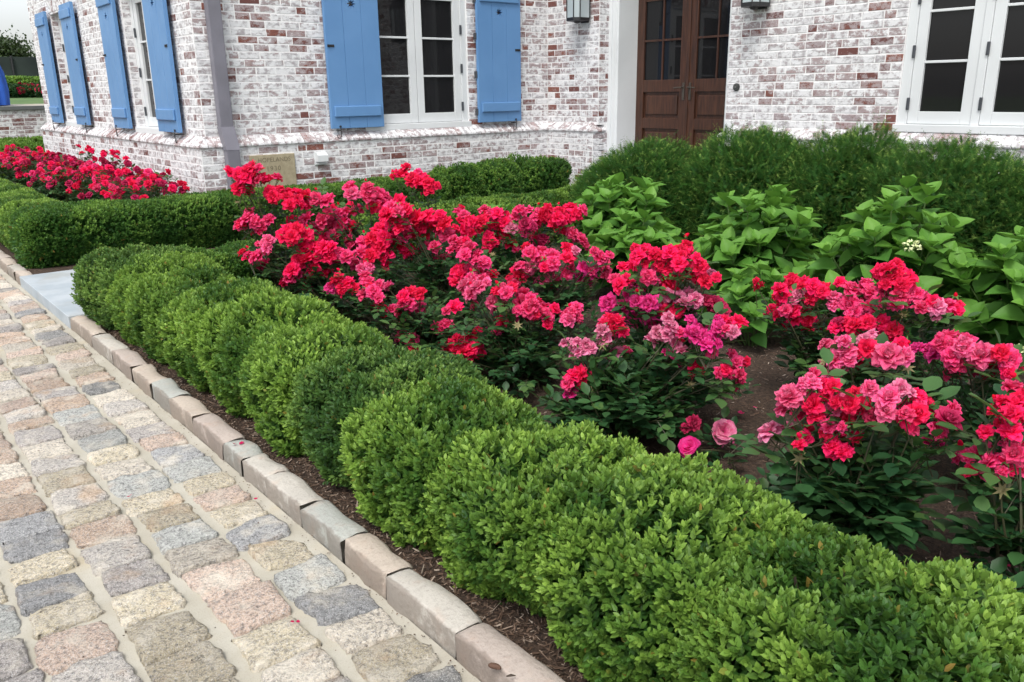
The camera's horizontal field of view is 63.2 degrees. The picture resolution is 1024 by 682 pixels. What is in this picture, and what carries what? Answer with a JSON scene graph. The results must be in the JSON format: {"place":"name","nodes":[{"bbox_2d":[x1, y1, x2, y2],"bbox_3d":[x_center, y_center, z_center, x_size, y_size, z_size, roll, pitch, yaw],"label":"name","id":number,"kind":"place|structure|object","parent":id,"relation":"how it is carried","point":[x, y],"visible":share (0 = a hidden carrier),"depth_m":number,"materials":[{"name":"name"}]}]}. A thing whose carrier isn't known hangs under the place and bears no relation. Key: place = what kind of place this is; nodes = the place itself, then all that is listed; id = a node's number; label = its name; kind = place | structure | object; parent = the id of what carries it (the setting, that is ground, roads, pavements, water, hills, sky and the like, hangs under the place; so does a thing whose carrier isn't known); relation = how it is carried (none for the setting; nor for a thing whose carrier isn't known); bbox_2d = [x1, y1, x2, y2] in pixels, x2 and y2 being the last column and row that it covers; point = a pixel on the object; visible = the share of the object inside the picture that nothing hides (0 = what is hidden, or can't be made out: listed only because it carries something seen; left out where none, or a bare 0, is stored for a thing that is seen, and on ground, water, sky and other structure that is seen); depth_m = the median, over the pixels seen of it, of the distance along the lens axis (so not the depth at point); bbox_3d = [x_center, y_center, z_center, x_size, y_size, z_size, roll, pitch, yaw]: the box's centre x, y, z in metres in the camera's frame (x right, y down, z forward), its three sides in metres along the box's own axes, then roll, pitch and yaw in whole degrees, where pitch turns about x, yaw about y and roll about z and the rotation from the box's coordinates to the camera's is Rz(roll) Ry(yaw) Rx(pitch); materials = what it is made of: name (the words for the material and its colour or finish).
{"place":"outdoors","nodes":[
{"label":"outdoors","id":0,"kind":"place"},
{"bbox_2d":[0,0,34,56],"label":"sky","id":1,"kind":"structure","parent":0,"point":[15,13],"materials":[{"name":"white"}]},
{"bbox_2d":[0,104,43,105],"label":"path","id":2,"kind":"structure","parent":0,"point":[23,105],"depth_m":15.84,"materials":[{"name":"tile"}]},
{"bbox_2d":[0,66,9,104],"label":"blue umbrella","id":3,"kind":"object","parent":2,"relation":"on","point":[4,96],"visible":1,"depth_m":15.52,"materials":[{"name":"fabric"}]},
{"bbox_2d":[10,97,43,103],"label":"lawn","id":4,"kind":"structure","parent":0,"point":[28,100],"depth_m":19.51,"materials":[{"name":"green plant"}]},
{"bbox_2d":[0,25,35,56],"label":"tree","id":5,"kind":"object","parent":4,"relation":"on","point":[9,47],"visible":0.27,"depth_m":31.22,"materials":[{"name":"green plant"}]},
{"bbox_2d":[0,56,38,75],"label":"windscreen fence","id":6,"kind":"object","parent":4,"relation":"on","point":[19,66],"visible":0.06,"depth_m":27.73,"materials":[{"name":"fabric"}]},
{"bbox_2d":[7,82,36,97],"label":"flowering shrub","id":7,"kind":"object","parent":4,"relation":"on","point":[20,90],"visible":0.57,"depth_m":22.78,"materials":[{"name":"red plant"}]},
{"bbox_2d":[5,75,39,95],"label":"hedge","id":8,"kind":"object","parent":4,"relation":"on","point":[11,79],"visible":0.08,"depth_m":23.51,"materials":[{"name":"green plant"}]},
{"bbox_2d":[33,81,42,97],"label":"flowering shrub","id":9,"kind":"object","parent":4,"relation":"on","point":[37,89],"visible":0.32,"depth_m":22.61,"materials":[{"name":"red plant"}]},
{"bbox_2d":[0,268,480,681],"bbox_3d":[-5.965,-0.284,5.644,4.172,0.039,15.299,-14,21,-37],"label":"paving","id":10,"kind":"structure","parent":0,"point":[239,597],"depth_m":2.37,"materials":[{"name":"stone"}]},
{"bbox_2d":[0,182,1023,681],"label":"mulch bed","id":11,"kind":"object","parent":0,"point":[762,366],"visible":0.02,"depth_m":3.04,"materials":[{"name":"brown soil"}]},
{"bbox_2d":[0,144,38,182],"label":"rose bush","id":12,"kind":"object","parent":11,"relation":"on","point":[8,151],"visible":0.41,"depth_m":11.48,"materials":[{"name":"red plant"}]},
{"bbox_2d":[0,135,44,177],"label":"lime shrub","id":13,"kind":"object","parent":11,"relation":"on","point":[33,143],"visible":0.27,"depth_m":13.39,"materials":[{"name":"green plant"}]},
{"bbox_2d":[1,146,49,190],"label":"rose bush","id":14,"kind":"object","parent":11,"relation":"on","point":[12,159],"visible":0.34,"depth_m":10.88,"materials":[{"name":"red plant"}]},
{"bbox_2d":[11,149,65,198],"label":"rose bush","id":15,"kind":"object","parent":11,"relation":"on","point":[26,163],"visible":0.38,"depth_m":10.34,"materials":[{"name":"red plant"}]},
{"bbox_2d":[0,177,91,263],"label":"boxwood hedge","id":16,"kind":"object","parent":11,"relation":"on","point":[13,196],"visible":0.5,"depth_m":7.07,"materials":[{"name":"green plant"}]},
{"bbox_2d":[27,151,84,201],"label":"rose bush","id":17,"kind":"object","parent":11,"relation":"on","point":[52,160],"visible":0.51,"depth_m":9.73,"materials":[{"name":"red plant"}]},
{"bbox_2d":[38,144,110,202],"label":"rose bush","id":18,"kind":"object","parent":11,"relation":"on","point":[75,164],"visible":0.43,"depth_m":9.16,"materials":[{"name":"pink plant"}]},
{"bbox_2d":[63,148,137,204],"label":"rose bush","id":19,"kind":"object","parent":11,"relation":"on","point":[86,167],"visible":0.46,"depth_m":8.56,"materials":[{"name":"red plant"}]},
{"bbox_2d":[85,160,168,200],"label":"rose bush","id":20,"kind":"object","parent":11,"relation":"on","point":[112,173],"visible":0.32,"depth_m":7.96,"materials":[{"name":"red plant"}]},
{"bbox_2d":[69,242,197,329],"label":"boxwood shrub","id":21,"kind":"object","parent":11,"relation":"on","point":[94,273],"visible":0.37,"depth_m":4.57,"materials":[{"name":"green plant"}]},
{"bbox_2d":[110,168,190,219],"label":"rose bush","id":22,"kind":"object","parent":11,"relation":"on","point":[156,182],"visible":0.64,"depth_m":7.41,"materials":[{"name":"red plant"}]},
{"bbox_2d":[104,250,224,346],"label":"boxwood shrub","id":23,"kind":"object","parent":11,"relation":"on","point":[126,276],"visible":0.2,"depth_m":4.32,"materials":[{"name":"green plant"}]},
{"bbox_2d":[123,262,237,368],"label":"boxwood shrub","id":24,"kind":"object","parent":11,"relation":"on","point":[148,303],"visible":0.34,"depth_m":4.00,"materials":[{"name":"green plant"}]},
{"bbox_2d":[156,276,291,393],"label":"boxwood shrub","id":25,"kind":"object","parent":11,"relation":"on","point":[188,310],"visible":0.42,"depth_m":3.66,"materials":[{"name":"green plant"}]},
{"bbox_2d":[7,173,452,268],"bbox_3d":[-2.264,-1.147,7.505,3.984,0.510,0.644,-14,21,-37],"label":"boxwood hedge","id":26,"kind":"object","parent":11,"relation":"on","point":[197,219],"visible":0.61,"depth_m":6.67,"materials":[{"name":"green plant"}]},
{"bbox_2d":[223,160,313,295],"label":"rose bush","id":27,"kind":"object","parent":11,"relation":"on","point":[294,198],"visible":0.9,"depth_m":4.78,"materials":[{"name":"red plant"}]},
{"bbox_2d":[193,286,349,418],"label":"boxwood shrub","id":28,"kind":"object","parent":11,"relation":"on","point":[231,332],"visible":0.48,"depth_m":3.35,"materials":[{"name":"green plant"}]},
{"bbox_2d":[180,224,400,293],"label":"boxwood hedge","id":29,"kind":"object","parent":11,"relation":"on","point":[236,266],"visible":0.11,"depth_m":4.96,"materials":[{"name":"green plant"}]},
{"bbox_2d":[237,317,395,457],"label":"boxwood shrub","id":30,"kind":"object","parent":11,"relation":"on","point":[269,368],"visible":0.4,"depth_m":2.96,"materials":[{"name":"green plant"}]},
{"bbox_2d":[232,221,408,323],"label":"rose bush","id":31,"kind":"object","parent":11,"relation":"on","point":[313,258],"visible":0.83,"depth_m":4.45,"materials":[{"name":"red plant"}]},
{"bbox_2d":[286,177,420,302],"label":"rose bush","id":32,"kind":"object","parent":11,"relation":"on","point":[330,223],"visible":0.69,"depth_m":4.98,"materials":[{"name":"pink plant"}]},
{"bbox_2d":[284,342,490,490],"bbox_3d":[-0.425,0.249,2.833,0.666,0.472,0.676,-14,21,-37],"label":"boxwood shrub","id":33,"kind":"object","parent":11,"relation":"on","point":[343,387],"visible":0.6,"depth_m":2.68,"materials":[{"name":"green plant"}]},
{"bbox_2d":[321,268,485,361],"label":"rose bush","id":34,"kind":"object","parent":11,"relation":"on","point":[426,327],"visible":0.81,"depth_m":3.90,"materials":[{"name":"pink plant"}]},
{"bbox_2d":[387,162,473,281],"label":"rose bush","id":35,"kind":"object","parent":11,"relation":"on","point":[424,183],"visible":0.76,"depth_m":5.35,"materials":[{"name":"red plant"}]},
{"bbox_2d":[353,193,513,320],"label":"rose bush","id":36,"kind":"object","parent":11,"relation":"on","point":[399,224],"visible":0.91,"depth_m":4.53,"materials":[{"name":"red plant"}]},
{"bbox_2d":[337,373,551,556],"bbox_3d":[-0.182,0.351,2.498,0.594,0.462,0.644,-14,21,-37],"label":"boxwood shrub","id":37,"kind":"object","parent":11,"relation":"on","point":[384,467],"visible":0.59,"depth_m":2.36,"materials":[{"name":"green plant"}]},
{"bbox_2d":[429,161,487,199],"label":"round boxwood","id":38,"kind":"object","parent":11,"relation":"on","point":[463,179],"visible":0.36,"depth_m":8.58,"materials":[{"name":"green plant"}]},
{"bbox_2d":[351,183,586,263],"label":"boxwood hedge","id":39,"kind":"object","parent":11,"relation":"on","point":[471,204],"visible":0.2,"depth_m":6.66,"materials":[{"name":"green plant"}]},
{"bbox_2d":[468,203,531,260],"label":"hydrangea","id":40,"kind":"object","parent":11,"relation":"on","point":[509,208],"visible":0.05,"depth_m":5.81,"materials":[{"name":"green plant"}]},
{"bbox_2d":[474,156,526,195],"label":"round boxwood","id":41,"kind":"object","parent":11,"relation":"on","point":[500,175],"visible":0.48,"depth_m":8.75,"materials":[{"name":"green plant"}]},
{"bbox_2d":[432,268,593,399],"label":"rose bush","id":42,"kind":"object","parent":11,"relation":"on","point":[512,354],"visible":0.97,"depth_m":3.56,"materials":[{"name":"pink plant"}]},
{"bbox_2d":[27,0,1023,195],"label":"brick house","id":43,"kind":"structure","parent":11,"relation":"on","point":[197,95],"depth_m":8.34,"materials":[{"name":"brick"}]},
{"bbox_2d":[57,13,83,126],"bbox_3d":[-5.848,-3.615,11.074,0.197,1.467,0.920,-14,21,-37],"label":"window","id":44,"kind":"structure","parent":43,"relation":"in","point":[68,123],"depth_m":11.34,"materials":[{"name":"white paint"}]},
{"bbox_2d":[129,0,165,134],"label":"window","id":45,"kind":"structure","parent":43,"relation":"in","point":[136,9],"depth_m":8.84,"materials":[{"name":"white paint"}]},
{"bbox_2d":[249,153,296,187],"bbox_3d":[-2.286,-1.626,7.963,0.450,0.315,0.040,-14,21,-37],"label":"stone plaque","id":46,"kind":"object","parent":43,"relation":"attached to","point":[284,165],"visible":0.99,"depth_m":7.97,"materials":[{"name":"stone"}]},
{"bbox_2d":[314,151,328,164],"bbox_3d":[-1.882,-1.805,8.215,0.130,0.130,0.077,-14,21,-37],"label":"wall vent","id":47,"kind":"object","parent":43,"relation":"attached to","point":[320,157],"depth_m":8.19,"materials":[{"name":"white paint"}]},
{"bbox_2d":[365,0,471,130],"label":"window","id":48,"kind":"structure","parent":43,"relation":"in","point":[423,56],"depth_m":8.88,"materials":[{"name":"white paint"}]},
{"bbox_2d":[566,0,589,23],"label":"wall lantern","id":49,"kind":"object","parent":43,"relation":"attached to","point":[577,11],"depth_m":9.12,"materials":[{"name":"black metal"}]},
{"bbox_2d":[635,0,730,157],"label":"front door","id":50,"kind":"structure","parent":43,"relation":"in","point":[682,47],"depth_m":8.99,"materials":[{"name":"brown wood"}]},
{"bbox_2d":[733,83,739,90],"bbox_3d":[2.137,-2.423,7.937,0.025,0.072,0.072,-14,21,-37],"label":"door bell","id":51,"kind":"object","parent":43,"relation":"attached to","point":[736,86],"depth_m":7.93,"materials":[{"name":"grey metal"}]},
{"bbox_2d":[741,0,769,9],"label":"wall lantern","id":52,"kind":"object","parent":43,"relation":"attached to","point":[757,4],"depth_m":7.44,"materials":[{"name":"black metal"}]},
{"bbox_2d":[892,0,1023,134],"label":"window","id":53,"kind":"structure","parent":43,"relation":"in","point":[963,67],"depth_m":6.39,"materials":[{"name":"white paint"}]},
{"bbox_2d":[467,202,590,295],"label":"rose bush","id":54,"kind":"object","parent":11,"relation":"on","point":[500,228],"visible":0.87,"depth_m":4.90,"materials":[{"name":"red plant"}]},
{"bbox_2d":[445,234,614,338],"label":"rose bush","id":55,"kind":"object","parent":11,"relation":"on","point":[544,262],"visible":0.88,"depth_m":4.20,"materials":[{"name":"pink plant"}]},
{"bbox_2d":[418,415,658,617],"bbox_3d":[0.087,0.436,2.179,0.590,0.476,0.639,-14,21,-37],"label":"boxwood shrub","id":56,"kind":"object","parent":11,"relation":"on","point":[497,499],"visible":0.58,"depth_m":2.04,"materials":[{"name":"green plant"}]},
{"bbox_2d":[504,152,572,193],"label":"round boxwood","id":57,"kind":"object","parent":11,"relation":"on","point":[545,173],"visible":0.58,"depth_m":8.98,"materials":[{"name":"green plant"}]},
{"bbox_2d":[553,172,681,270],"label":"hydrangea","id":58,"kind":"object","parent":11,"relation":"on","point":[605,197],"visible":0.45,"depth_m":5.38,"materials":[{"name":"green plant"}]},
{"bbox_2d":[574,208,689,298],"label":"hydrangea","id":59,"kind":"object","parent":11,"relation":"on","point":[627,235],"visible":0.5,"depth_m":4.94,"materials":[{"name":"green plant"}]},
{"bbox_2d":[558,130,708,242],"bbox_3d":[1.088,-1.180,6.932,1.453,1.123,1.446,-14,21,-37],"label":"yew","id":60,"kind":"object","parent":11,"relation":"on","point":[662,166],"visible":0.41,"depth_m":6.59,"materials":[{"name":"green plant"}]},
{"bbox_2d":[529,301,750,452],"bbox_3d":[0.424,0.145,2.932,0.729,0.528,0.651,9,19,30],"label":"rose bush","id":61,"kind":"object","parent":11,"relation":"on","point":[616,389],"visible":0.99,"depth_m":2.90,"materials":[{"name":"red plant"}]},
{"bbox_2d":[515,448,815,681],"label":"boxwood shrub","id":62,"kind":"object","parent":11,"relation":"on","point":[701,522],"visible":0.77,"depth_m":1.75,"materials":[{"name":"green plant"}]},
{"bbox_2d":[591,233,759,415],"bbox_3d":[0.579,-0.053,3.232,0.689,0.729,0.695,-14,21,-37],"label":"rose bush","id":63,"kind":"object","parent":11,"relation":"on","point":[643,305],"visible":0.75,"depth_m":3.14,"materials":[{"name":"red plant"}]},
{"bbox_2d":[678,406,754,470],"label":"rose bush","id":64,"kind":"object","parent":11,"relation":"on","point":[722,430],"visible":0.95,"depth_m":2.87,"materials":[{"name":"pink plant"}]},
{"bbox_2d":[697,260,787,347],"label":"hydrangea","id":65,"kind":"object","parent":11,"relation":"on","point":[736,299],"visible":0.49,"depth_m":4.03,"materials":[{"name":"green plant"}]},
{"bbox_2d":[663,116,845,256],"bbox_3d":[1.857,-1.087,6.559,1.446,1.331,1.497,-14,21,-37],"label":"yew","id":66,"kind":"object","parent":11,"relation":"on","point":[744,166],"visible":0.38,"depth_m":6.25,"materials":[{"name":"green plant"}]},
{"bbox_2d":[728,124,785,146],"bbox_3d":[2.236,-1.306,7.265,1.091,1.147,1.095,-14,21,-37],"label":"yew","id":67,"kind":"object","parent":11,"relation":"on","point":[767,137],"visible":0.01,"depth_m":7.12,"materials":[{"name":"green plant"}]},
{"bbox_2d":[692,183,823,297],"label":"hydrangea","id":68,"kind":"object","parent":11,"relation":"on","point":[733,238],"visible":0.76,"depth_m":4.49,"materials":[{"name":"green plant"}]},
{"bbox_2d":[744,447,799,504],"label":"rose bush","id":69,"kind":"object","parent":11,"relation":"on","point":[771,479],"visible":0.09,"depth_m":2.58,"materials":[{"name":"green plant"}]},
{"bbox_2d":[752,272,884,392],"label":"rose bush","id":70,"kind":"object","parent":11,"relation":"on","point":[796,297],"visible":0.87,"depth_m":3.22,"materials":[{"name":"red plant"}]},
{"bbox_2d":[663,518,1023,681],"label":"boxwood shrub","id":71,"kind":"object","parent":11,"relation":"on","point":[840,609],"visible":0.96,"depth_m":1.47,"materials":[{"name":"green plant"}]},
{"bbox_2d":[761,112,934,271],"bbox_3d":[2.479,-1.040,6.173,1.421,1.311,1.441,-14,21,-37],"label":"yew","id":72,"kind":"object","parent":11,"relation":"on","point":[837,165],"visible":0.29,"depth_m":5.85,"materials":[{"name":"green plant"}]},
{"bbox_2d":[729,347,980,563],"bbox_3d":[0.890,0.333,2.185,0.519,0.584,0.512,-9,18,-25],"label":"rose bush","id":73,"kind":"object","parent":11,"relation":"on","point":[846,475],"visible":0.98,"depth_m":2.11,"materials":[{"name":"pink plant"}]},
{"bbox_2d":[818,328,939,466],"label":"rose bush","id":74,"kind":"object","parent":11,"relation":"on","point":[869,357],"visible":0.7,"depth_m":2.37,"materials":[{"name":"pink plant"}]},
{"bbox_2d":[792,174,993,338],"bbox_3d":[1.867,-0.383,4.058,0.908,0.851,0.929,-5,17,-13],"label":"hydrangea","id":75,"kind":"object","parent":11,"relation":"on","point":[887,232],"visible":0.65,"depth_m":3.89,"materials":[{"name":"green plant"}]},
{"bbox_2d":[825,257,981,439],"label":"rose bush","id":76,"kind":"object","parent":11,"relation":"on","point":[898,276],"visible":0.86,"depth_m":2.88,"materials":[{"name":"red plant"}]},
{"bbox_2d":[851,130,1023,285],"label":"yew","id":77,"kind":"object","parent":11,"relation":"on","point":[972,179],"visible":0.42,"depth_m":5.22,"materials":[{"name":"green plant"}]},
{"bbox_2d":[890,329,1023,496],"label":"rose bush","id":78,"kind":"object","parent":11,"relation":"on","point":[986,366],"visible":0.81,"depth_m":2.53,"materials":[{"name":"pink plant"}]},
{"bbox_2d":[901,557,1023,606],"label":"rose bush","id":79,"kind":"object","parent":11,"relation":"on","point":[999,565],"depth_m":2.00,"materials":[{"name":"green plant"}]},
{"bbox_2d":[920,367,1023,590],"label":"rose bush","id":80,"kind":"object","parent":11,"relation":"on","point":[997,475],"visible":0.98,"depth_m":2.02,"materials":[{"name":"pink plant"}]},
{"bbox_2d":[938,225,1023,353],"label":"hydrangea","id":81,"kind":"object","parent":11,"relation":"on","point":[1004,281],"visible":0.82,"depth_m":3.67,"materials":[{"name":"green plant"}]},
{"bbox_2d":[940,621,1023,681],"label":"boxwood shrub","id":82,"kind":"object","parent":11,"relation":"on","point":[1015,667],"visible":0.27,"depth_m":1.31,"materials":[{"name":"green plant"}]},
{"bbox_2d":[980,162,1023,271],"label":"yew","id":83,"kind":"object","parent":11,"relation":"on","point":[1019,223],"visible":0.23,"depth_m":5.03,"materials":[{"name":"green plant"}]},
{"label":"ground","id":84,"kind":"structure","parent":0,"visible":0},
{"bbox_2d":[0,105,46,137],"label":"garden wall","id":85,"kind":"structure","parent":84,"relation":"on","point":[23,121],"depth_m":14.65,"materials":[{"name":"brick"}]},
{"bbox_2d":[19,269,87,328],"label":"entry slab","id":86,"kind":"structure","parent":84,"relation":"on","point":[50,291],"depth_m":5.44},
{"bbox_2d":[0,250,564,681],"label":"stone kerb","id":87,"kind":"structure","parent":84,"relation":"on","point":[457,630],"depth_m":2.40,"materials":[{"name":"stone"}]},
{"bbox_2d":[488,662,500,669],"bbox_3d":[-0.037,0.709,1.813,0.031,0.013,0.014,6,18,21],"label":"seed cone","id":88,"kind":"object","parent":87,"relation":"on","point":[496,666],"visible":1,"depth_m":1.81,"materials":[{"name":"brown plant"}]}
]}

